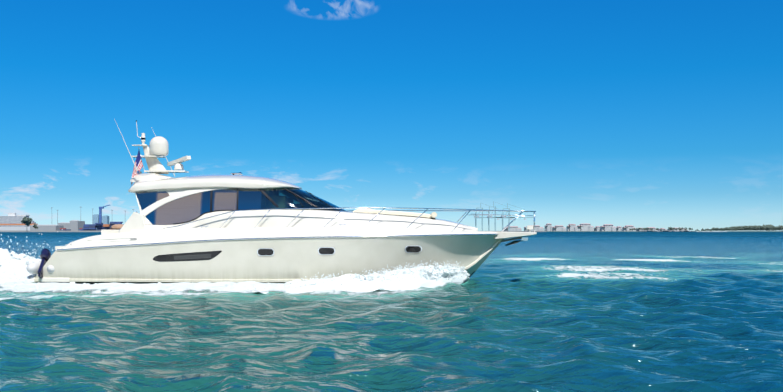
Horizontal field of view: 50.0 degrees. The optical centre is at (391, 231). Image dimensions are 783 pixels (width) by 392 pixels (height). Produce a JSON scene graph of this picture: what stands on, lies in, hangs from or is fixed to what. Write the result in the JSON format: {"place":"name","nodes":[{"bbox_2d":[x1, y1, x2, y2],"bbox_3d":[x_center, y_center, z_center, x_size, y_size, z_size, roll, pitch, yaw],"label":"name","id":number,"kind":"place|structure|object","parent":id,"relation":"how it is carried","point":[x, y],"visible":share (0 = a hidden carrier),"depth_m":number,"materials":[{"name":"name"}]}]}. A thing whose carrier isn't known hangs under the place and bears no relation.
{"place":"outdoors","nodes":[
{"label":"outdoors","id":0,"kind":"place"},
{"bbox_2d":[0,213,37,230],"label":"building","id":1,"kind":"structure","parent":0,"point":[11,222],"depth_m":2639.72,"materials":[{"name":"grey concrete"}]},
{"bbox_2d":[0,205,133,231],"bbox_3d":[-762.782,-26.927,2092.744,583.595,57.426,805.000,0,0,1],"label":"port shore","id":2,"kind":"structure","parent":0,"point":[75,226],"depth_m":1751.03,"materials":[{"name":"grey concrete"}]},
{"bbox_2d":[92,214,108,228],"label":"glass towers","id":3,"kind":"structure","parent":2,"relation":"on","point":[95,218],"depth_m":5248.01,"materials":[{"name":"blue glass"}]},
{"bbox_2d":[0,232,782,391],"bbox_3d":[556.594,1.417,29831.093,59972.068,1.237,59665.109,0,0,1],"label":"sea","id":4,"kind":"structure","parent":0,"point":[620,312],"depth_m":15.59,"materials":[{"name":"liquid"}]},
{"bbox_2d":[0,248,468,293],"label":"foam","id":5,"kind":"object","parent":4,"relation":"on","point":[409,283],"visible":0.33,"depth_m":25.63,"materials":[{"name":"white liquid"}]},
{"bbox_2d":[0,229,469,290],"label":"spray droplets","id":6,"kind":"object","parent":5,"relation":"on","point":[437,272],"visible":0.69,"depth_m":26.98,"materials":[{"name":"white liquid"}]},
{"bbox_2d":[26,120,536,283],"bbox_3d":[-3.461,-0.686,29.375,16.995,6.412,4.849,0,0,1],"label":"yacht","id":7,"kind":"object","parent":4,"relation":"on","point":[239,227],"visible":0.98,"depth_m":27.43,"materials":[{"name":"white paint"}]},
{"bbox_2d":[21,217,782,231],"bbox_3d":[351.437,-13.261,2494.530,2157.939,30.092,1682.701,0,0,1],"label":"shore trees","id":8,"kind":"object","parent":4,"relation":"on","point":[28,220],"visible":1,"depth_m":2524.79,"materials":[{"name":"green plant"}]},
{"bbox_2d":[474,201,545,231],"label":"gantry cranes","id":9,"kind":"object","parent":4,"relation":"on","point":[495,217],"visible":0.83,"depth_m":2121.85,"materials":[{"name":"grey metal"}]},
{"bbox_2d":[0,0,782,230],"label":"sky","id":10,"kind":"structure","parent":0,"point":[659,114],"materials":[{"name":"blue"}]},
{"bbox_2d":[504,223,687,231],"bbox_3d":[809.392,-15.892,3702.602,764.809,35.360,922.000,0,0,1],"label":"distant buildings","id":11,"kind":"structure","parent":0,"point":[581,227],"depth_m":3396.84,"materials":[{"name":"grey concrete"}]}
]}

